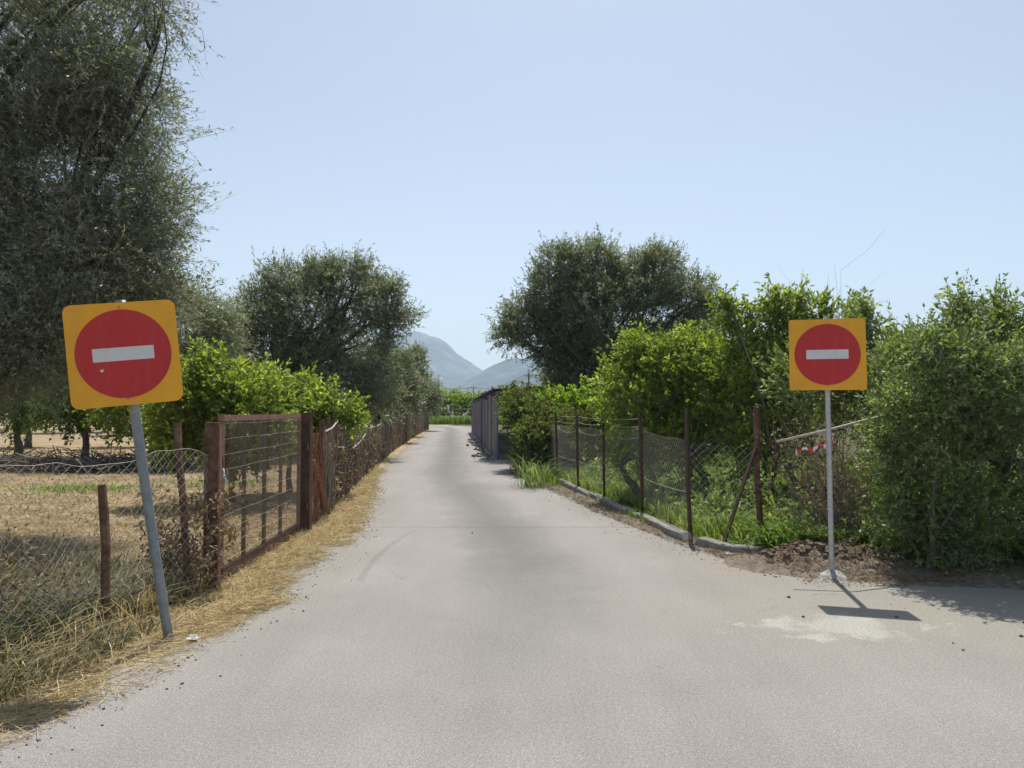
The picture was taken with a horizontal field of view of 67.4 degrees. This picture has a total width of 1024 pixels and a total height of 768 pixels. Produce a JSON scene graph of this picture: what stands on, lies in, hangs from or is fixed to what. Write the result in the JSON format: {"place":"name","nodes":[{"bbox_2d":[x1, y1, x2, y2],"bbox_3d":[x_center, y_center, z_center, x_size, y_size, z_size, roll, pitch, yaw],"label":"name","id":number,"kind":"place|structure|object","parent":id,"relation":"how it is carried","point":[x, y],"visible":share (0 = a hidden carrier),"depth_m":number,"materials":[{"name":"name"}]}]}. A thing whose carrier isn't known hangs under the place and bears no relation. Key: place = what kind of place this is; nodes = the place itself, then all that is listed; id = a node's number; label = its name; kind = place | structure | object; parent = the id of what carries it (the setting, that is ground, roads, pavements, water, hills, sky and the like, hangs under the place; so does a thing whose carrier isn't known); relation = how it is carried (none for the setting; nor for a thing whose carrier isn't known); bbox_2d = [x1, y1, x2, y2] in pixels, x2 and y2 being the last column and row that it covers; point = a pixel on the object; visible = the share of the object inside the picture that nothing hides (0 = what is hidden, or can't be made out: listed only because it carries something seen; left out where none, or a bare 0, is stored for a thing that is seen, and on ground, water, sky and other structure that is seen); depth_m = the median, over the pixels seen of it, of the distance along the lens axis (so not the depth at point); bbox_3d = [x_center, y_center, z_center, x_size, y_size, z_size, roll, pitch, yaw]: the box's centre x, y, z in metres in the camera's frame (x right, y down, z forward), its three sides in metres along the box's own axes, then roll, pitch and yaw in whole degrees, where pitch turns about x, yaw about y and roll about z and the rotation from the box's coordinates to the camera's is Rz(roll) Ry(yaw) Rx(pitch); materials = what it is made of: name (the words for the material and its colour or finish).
{"place":"outdoors","nodes":[
{"label":"outdoors","id":0,"kind":"place"},
{"bbox_2d":[253,331,481,395],"bbox_3d":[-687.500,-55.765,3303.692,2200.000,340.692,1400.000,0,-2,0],"label":"mountain","id":1,"kind":"structure","parent":0,"point":[450,366],"depth_m":3084.95,"materials":[{"name":"grey stone"}]},
{"bbox_2d":[466,438,494,460],"bbox_3d":[-1.490,2.560,31.262,0.707,0.148,15.937,0,-2,-5],"label":"rubble","id":2,"kind":"object","parent":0,"point":[479,448],"visible":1,"depth_m":27.34,"materials":[{"name":"grey stone"}]},
{"bbox_2d":[0,425,1023,767],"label":"road","id":3,"kind":"structure","parent":0,"point":[468,611],"depth_m":4.67,"materials":[{"name":"grey asphalt"}]},
{"bbox_2d":[789,318,866,580],"bbox_3d":[2.898,0.641,7.079,0.651,2.493,0.366,-1,-2,15],"label":"no entry sign","id":4,"kind":"object","parent":3,"relation":"on","point":[827,355],"visible":0.96,"depth_m":6.97,"materials":[{"name":"metal"}]},
{"bbox_2d":[796,441,834,455],"bbox_3d":[2.795,0.593,7.079,0.362,0.137,0.030,0,-2,0],"label":"barrier tape","id":5,"kind":"object","parent":4,"relation":"attached to","point":[811,450],"visible":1,"depth_m":7.08,"materials":[{"name":"red plastic"}]},
{"bbox_2d":[0,410,1023,734],"bbox_3d":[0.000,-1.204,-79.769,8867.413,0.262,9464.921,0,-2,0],"label":"ground","id":6,"kind":"structure","parent":0,"point":[750,562],"depth_m":9.78,"materials":[{"name":"beige soil"}]},
{"bbox_2d":[1,400,67,447],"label":"citrus tree","id":7,"kind":"object","parent":6,"relation":"on","point":[27,443],"visible":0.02,"depth_m":30.89,"materials":[{"name":"green plant"}]},
{"bbox_2d":[0,381,74,455],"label":"citrus tree","id":8,"kind":"object","parent":6,"relation":"on","point":[17,427],"visible":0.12,"depth_m":23.84,"materials":[{"name":"green plant"}]},
{"bbox_2d":[0,523,113,614],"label":"dry shrub","id":9,"kind":"object","parent":6,"relation":"on","point":[7,585],"visible":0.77,"depth_m":5.57,"materials":[{"name":"beige plant"}]},
{"bbox_2d":[16,363,149,457],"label":"citrus tree","id":10,"kind":"object","parent":6,"relation":"on","point":[78,417],"visible":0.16,"depth_m":21.57,"materials":[{"name":"green plant"}]},
{"bbox_2d":[0,438,199,475],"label":"brush pile","id":11,"kind":"object","parent":6,"relation":"on","point":[85,461],"visible":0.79,"depth_m":18.93,"materials":[{"name":"plant"}]},
{"bbox_2d":[0,422,208,649],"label":"wire fence","id":12,"kind":"object","parent":6,"relation":"on","point":[105,543],"visible":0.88,"depth_m":5.46,"materials":[{"name":"metal"}]},
{"bbox_2d":[0,541,235,704],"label":"weeds","id":13,"kind":"object","parent":6,"relation":"on","point":[19,623],"visible":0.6,"depth_m":5.26,"materials":[{"name":"plant"}]},
{"bbox_2d":[0,0,237,439],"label":"olive tree","id":14,"kind":"object","parent":6,"relation":"on","point":[43,284],"visible":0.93,"depth_m":9.35,"materials":[{"name":"green plant"}]},
{"bbox_2d":[62,300,182,641],"bbox_3d":[-2.491,0.640,4.901,0.689,2.358,0.332,1,-2,-26],"label":"no entry sign","id":15,"kind":"object","parent":6,"relation":"on","point":[121,352],"visible":0.98,"depth_m":4.86,"materials":[{"name":"metal"}]},
{"bbox_2d":[67,365,195,457],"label":"citrus tree","id":16,"kind":"object","parent":6,"relation":"on","point":[122,418],"visible":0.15,"depth_m":19.49,"materials":[{"name":"green plant"}]},
{"bbox_2d":[0,448,296,581],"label":"dry litter","id":17,"kind":"object","parent":6,"relation":"on","point":[50,541],"visible":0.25,"depth_m":11.21,"materials":[{"name":"plant"}]},
{"bbox_2d":[3,477,296,496],"bbox_3d":[-7.063,1.996,15.292,5.562,0.129,3.077,1,-2,-19],"label":"green patch","id":18,"kind":"object","parent":6,"relation":"on","point":[90,486],"visible":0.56,"depth_m":14.74,"materials":[{"name":"green plant"}]},
{"bbox_2d":[107,259,266,463],"bbox_3d":[-9.761,-0.976,22.009,5.261,6.760,3.952,0,-2,0],"label":"olive tree","id":19,"kind":"object","parent":6,"relation":"on","point":[219,326],"visible":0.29,"depth_m":21.77,"materials":[{"name":"green plant"}]},
{"bbox_2d":[186,635,197,639],"bbox_3d":[-2.145,1.690,5.146,0.096,0.028,0.068,0,-2,0],"label":"crumpled paper","id":20,"kind":"object","parent":6,"relation":"on","point":[193,636],"visible":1,"depth_m":5.13,"materials":[{"name":"white paper"}]},
{"bbox_2d":[131,473,253,590],"bbox_3d":[-2.679,1.247,6.414,0.933,1.043,0.835,0,-2,0],"label":"dry shrub","id":21,"kind":"object","parent":6,"relation":"on","point":[179,554],"visible":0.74,"depth_m":6.36,"materials":[{"name":"brown plant"}]},
{"bbox_2d":[203,422,223,591],"bbox_3d":[-2.552,1.100,6.594,0.131,1.540,0.154,0,-2,0],"label":"gate post","id":22,"kind":"object","parent":6,"relation":"on","point":[213,466],"visible":0.61,"depth_m":6.53,"materials":[{"name":"metal"}]},
{"bbox_2d":[218,414,300,579],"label":"iron gate","id":23,"kind":"structure","parent":22,"relation":"attached to","point":[256,551],"depth_m":7.96,"materials":[{"name":"brown metal"}]},
{"bbox_2d":[0,430,429,753],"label":"dry grass","id":24,"kind":"structure","parent":6,"relation":"on","point":[290,555],"depth_m":5.61,"materials":[{"name":"plant"}]},
{"bbox_2d":[127,336,324,502],"bbox_3d":[-4.682,0.632,12.647,3.265,2.844,2.308,0,-2,0],"label":"citrus tree","id":25,"kind":"object","parent":6,"relation":"on","point":[212,391],"visible":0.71,"depth_m":12.29,"materials":[{"name":"green plant"}]},
{"bbox_2d":[237,352,371,492],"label":"citrus tree","id":26,"kind":"object","parent":6,"relation":"on","point":[333,406],"visible":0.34,"depth_m":13.89,"materials":[{"name":"green plant"}]},
{"bbox_2d":[300,413,313,532],"bbox_3d":[-2.580,1.165,9.609,0.138,1.612,0.173,0,-2,0],"label":"gate post","id":27,"kind":"object","parent":6,"relation":"on","point":[306,468],"visible":0.94,"depth_m":9.57,"materials":[{"name":"brown paint"}]},
{"bbox_2d":[208,239,431,456],"bbox_3d":[-6.290,-1.098,25.072,7.398,7.269,4.040,0,-2,0],"label":"olive tree","id":28,"kind":"object","parent":6,"relation":"on","point":[289,332],"visible":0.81,"depth_m":24.57,"materials":[{"name":"green plant"}]},
{"bbox_2d":[312,410,428,523],"bbox_3d":[-4.746,2.022,34.022,0.914,1.769,48.630,0,-2,-5],"label":"brushwood fence","id":29,"kind":"object","parent":6,"relation":"on","point":[341,465],"visible":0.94,"depth_m":13.53,"materials":[{"name":"wood"}]},
{"bbox_2d":[346,336,434,434],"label":"olive tree","id":30,"kind":"object","parent":6,"relation":"on","point":[415,397],"visible":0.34,"depth_m":35.67,"materials":[{"name":"green plant"}]},
{"bbox_2d":[386,407,412,419],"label":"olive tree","id":31,"kind":"object","parent":6,"relation":"on","point":[399,412],"visible":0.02,"depth_m":66.03,"materials":[{"name":"green plant"}]},
{"bbox_2d":[385,337,436,421],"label":"olive tree","id":32,"kind":"object","parent":6,"relation":"on","point":[422,351],"visible":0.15,"depth_m":43.91,"materials":[{"name":"green plant"}]},
{"bbox_2d":[400,369,448,420],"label":"olive tree","id":33,"kind":"object","parent":6,"relation":"on","point":[435,397],"visible":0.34,"depth_m":55.63,"materials":[{"name":"green plant"}]},
{"bbox_2d":[405,402,447,415],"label":"citrus tree","id":34,"kind":"object","parent":6,"relation":"on","point":[443,409],"visible":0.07,"depth_m":85.70,"materials":[{"name":"green plant"}]},
{"bbox_2d":[437,386,468,416],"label":"citrus tree","id":35,"kind":"object","parent":6,"relation":"on","point":[452,396],"visible":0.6,"depth_m":86.03,"materials":[{"name":"green plant"}]},
{"bbox_2d":[455,388,484,417],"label":"citrus tree","id":36,"kind":"object","parent":6,"relation":"on","point":[467,398],"visible":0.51,"depth_m":85.10,"materials":[{"name":"green plant"}]},
{"bbox_2d":[498,399,505,416],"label":"citrus tree","id":37,"kind":"object","parent":6,"relation":"on","point":[500,406],"visible":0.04,"depth_m":87.03,"materials":[{"name":"green plant"}]},
{"bbox_2d":[471,386,547,459],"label":"metal shed","id":38,"kind":"structure","parent":6,"relation":"on","point":[484,424],"depth_m":29.43,"materials":[{"name":"blue paint"}]},
{"bbox_2d":[483,448,580,489],"bbox_3d":[0.451,1.676,15.487,2.502,0.782,3.211,1,-2,-31],"label":"reed clump","id":39,"kind":"object","parent":6,"relation":"on","point":[532,479],"visible":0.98,"depth_m":15.38,"materials":[{"name":"green plant"}]},
{"bbox_2d":[491,370,605,474],"bbox_3d":[0.561,1.091,19.098,2.417,3.066,3.939,1,-2,-37],"label":"bush","id":40,"kind":"object","parent":6,"relation":"on","point":[530,423],"visible":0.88,"depth_m":18.32,"materials":[{"name":"green plant"}]},
{"bbox_2d":[534,363,572,390],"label":"olive tree","id":41,"kind":"object","parent":6,"relation":"on","point":[541,376],"visible":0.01,"depth_m":57.53,"materials":[{"name":"green plant"}]},
{"bbox_2d":[529,374,624,461],"bbox_3d":[2.042,1.009,19.660,3.545,2.600,2.246,-1,-2,32],"label":"fresh shrub","id":42,"kind":"object","parent":6,"relation":"on","point":[560,395],"visible":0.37,"depth_m":19.60,"materials":[{"name":"green plant"}]},
{"bbox_2d":[480,222,734,445],"bbox_3d":[3.133,-1.389,25.165,8.378,7.826,4.744,0,-2,0],"label":"olive tree","id":43,"kind":"object","parent":6,"relation":"on","point":[568,332],"visible":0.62,"depth_m":24.52,"materials":[{"name":"green plant"}]},
{"bbox_2d":[537,470,763,553],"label":"kerb wall","id":44,"kind":"structure","parent":6,"relation":"on","point":[669,529],"depth_m":9.49,"materials":[{"name":"concrete"}]},
{"bbox_2d":[582,317,737,499],"bbox_3d":[2.681,0.457,12.934,2.920,3.286,2.385,0,-2,0],"label":"citrus tree","id":45,"kind":"object","parent":6,"relation":"on","point":[657,369],"visible":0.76,"depth_m":12.63,"materials":[{"name":"green plant"}]},
{"bbox_2d":[548,406,827,541],"bbox_3d":[1.487,1.289,14.333,1.520,1.698,12.185,1,-2,-15],"label":"chain link fence","id":46,"kind":"object","parent":6,"relation":"on","point":[755,455],"visible":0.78,"depth_m":9.94,"materials":[{"name":"metal"}]},
{"bbox_2d":[358,414,1023,557],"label":"grass","id":47,"kind":"structure","parent":6,"relation":"on","point":[739,528],"depth_m":10.93,"materials":[{"name":"green plant"}]},
{"bbox_2d":[595,345,808,470],"bbox_3d":[4.354,0.493,17.294,4.825,3.434,3.892,-1,-2,26],"label":"citrus tree","id":48,"kind":"object","parent":6,"relation":"on","point":[612,439],"visible":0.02,"depth_m":16.85,"materials":[{"name":"green plant"}]},
{"bbox_2d":[695,326,734,456],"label":"citrus tree","id":49,"kind":"object","parent":6,"relation":"on","point":[721,435],"depth_m":20.87,"materials":[{"name":"green plant"}]},
{"bbox_2d":[509,469,1023,586],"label":"leaf litter","id":50,"kind":"object","parent":6,"relation":"on","point":[920,578],"visible":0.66,"depth_m":7.44,"materials":[{"name":"brown plant"}]},
{"bbox_2d":[684,268,882,498],"bbox_3d":[4.318,0.109,11.820,3.177,3.891,2.327,0,-2,0],"label":"citrus tree","id":51,"kind":"object","parent":6,"relation":"on","point":[740,383],"visible":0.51,"depth_m":11.81,"materials":[{"name":"green plant"}]},
{"bbox_2d":[565,439,1016,527],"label":"undergrowth","id":52,"kind":"object","parent":6,"relation":"on","point":[697,489],"visible":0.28,"depth_m":10.88,"materials":[{"name":"green plant"}]},
{"bbox_2d":[794,313,812,481],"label":"bare sapling","id":53,"kind":"object","parent":6,"relation":"on","point":[807,438],"visible":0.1,"depth_m":11.71,"materials":[{"name":"brown plant"}]},
{"bbox_2d":[780,332,838,453],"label":"citrus tree","id":54,"kind":"object","parent":6,"relation":"on","point":[813,420],"visible":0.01,"depth_m":22.82,"materials":[{"name":"green plant"}]},
{"bbox_2d":[756,231,882,494],"bbox_3d":[4.339,-0.047,10.400,1.864,3.890,1.512,0,-2,0],"label":"bare sapling","id":55,"kind":"object","parent":6,"relation":"on","point":[840,392],"visible":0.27,"depth_m":10.56,"materials":[{"name":"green plant"}]},
{"bbox_2d":[704,390,961,538],"bbox_3d":[3.521,0.879,8.345,1.553,1.913,2.558,2,-2,-38],"label":"dead bush","id":56,"kind":"object","parent":6,"relation":"on","point":[842,500],"visible":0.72,"depth_m":8.32,"materials":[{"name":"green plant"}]},
{"bbox_2d":[776,416,882,442],"bbox_3d":[3.331,0.402,7.498,1.688,0.327,0.218,1,-2,-21],"label":"loose pole","id":57,"kind":"object","parent":56,"relation":"on","point":[817,432],"visible":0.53,"depth_m":7.28,"materials":[{"name":"brown wood"}]},
{"bbox_2d":[750,285,916,505],"bbox_3d":[4.516,0.323,10.448,2.446,3.342,1.721,-1,-2,17],"label":"leafy shrub","id":58,"kind":"object","parent":6,"relation":"on","point":[865,309],"visible":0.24,"depth_m":10.30,"materials":[{"name":"green plant"}]},
{"bbox_2d":[799,453,868,528],"bbox_3d":[3.584,1.311,8.619,0.625,1.065,0.767,1,-2,-20],"label":"dead vine","id":59,"kind":"object","parent":6,"relation":"on","point":[834,489],"visible":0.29,"depth_m":8.56,"materials":[{"name":"brown plant"}]},
{"bbox_2d":[753,539,997,566],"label":"soil clods","id":60,"kind":"object","parent":6,"relation":"on","point":[802,549],"visible":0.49,"depth_m":7.53,"materials":[{"name":"brown soil"}]},
{"bbox_2d":[728,503,1023,559],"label":"undergrowth","id":61,"kind":"object","parent":6,"relation":"on","point":[756,541],"visible":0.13,"depth_m":8.05,"materials":[{"name":"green plant"}]},
{"bbox_2d":[806,318,968,478],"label":"citrus tree","id":62,"kind":"object","parent":6,"relation":"on","point":[845,418],"visible":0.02,"depth_m":14.98,"materials":[{"name":"green plant"}]},
{"bbox_2d":[840,267,1023,524],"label":"leafy tree","id":63,"kind":"object","parent":6,"relation":"on","point":[1001,312],"visible":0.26,"depth_m":8.64,"materials":[{"name":"green plant"}]},
{"bbox_2d":[847,300,1023,574],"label":"dense shrub","id":64,"kind":"object","parent":6,"relation":"on","point":[952,408],"visible":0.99,"depth_m":7.13,"materials":[{"name":"green plant"}]},
{"bbox_2d":[905,318,1001,465],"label":"citrus tree","id":65,"kind":"object","parent":6,"relation":"on","point":[933,327],"depth_m":21.33,"materials":[{"name":"green plant"}]},
{"bbox_2d":[935,319,1023,547],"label":"dense shrub","id":66,"kind":"object","parent":6,"relation":"on","point":[1018,489],"visible":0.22,"depth_m":7.39,"materials":[{"name":"green plant"}]},
{"bbox_2d":[970,334,1023,477],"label":"citrus tree","id":67,"kind":"object","parent":6,"relation":"on","point":[1004,455],"visible":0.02,"depth_m":16.35,"materials":[{"name":"green plant"}]},
{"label":"utility pole","id":68,"kind":"object","parent":6,"relation":"on","visible":0},
{"bbox_2d":[447,375,530,389],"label":"power line","id":69,"kind":"object","parent":68,"relation":"attached to","point":[488,388],"visible":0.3,"depth_m":165.90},
{"bbox_2d":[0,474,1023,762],"bbox_3d":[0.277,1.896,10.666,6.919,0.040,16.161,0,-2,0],"label":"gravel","id":70,"kind":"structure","parent":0,"point":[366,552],"depth_m":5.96,"materials":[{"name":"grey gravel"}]},
{"bbox_2d":[0,0,1023,370],"label":"sky","id":71,"kind":"structure","parent":0,"point":[762,136],"materials":[{"name":"blue"}]},
{"bbox_2d":[446,358,863,409],"bbox_3d":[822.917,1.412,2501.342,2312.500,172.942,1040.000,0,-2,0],"label":"hill","id":72,"kind":"structure","parent":0,"point":[503,372],"depth_m":2327.34,"materials":[{"name":"grey stone"}]}
]}

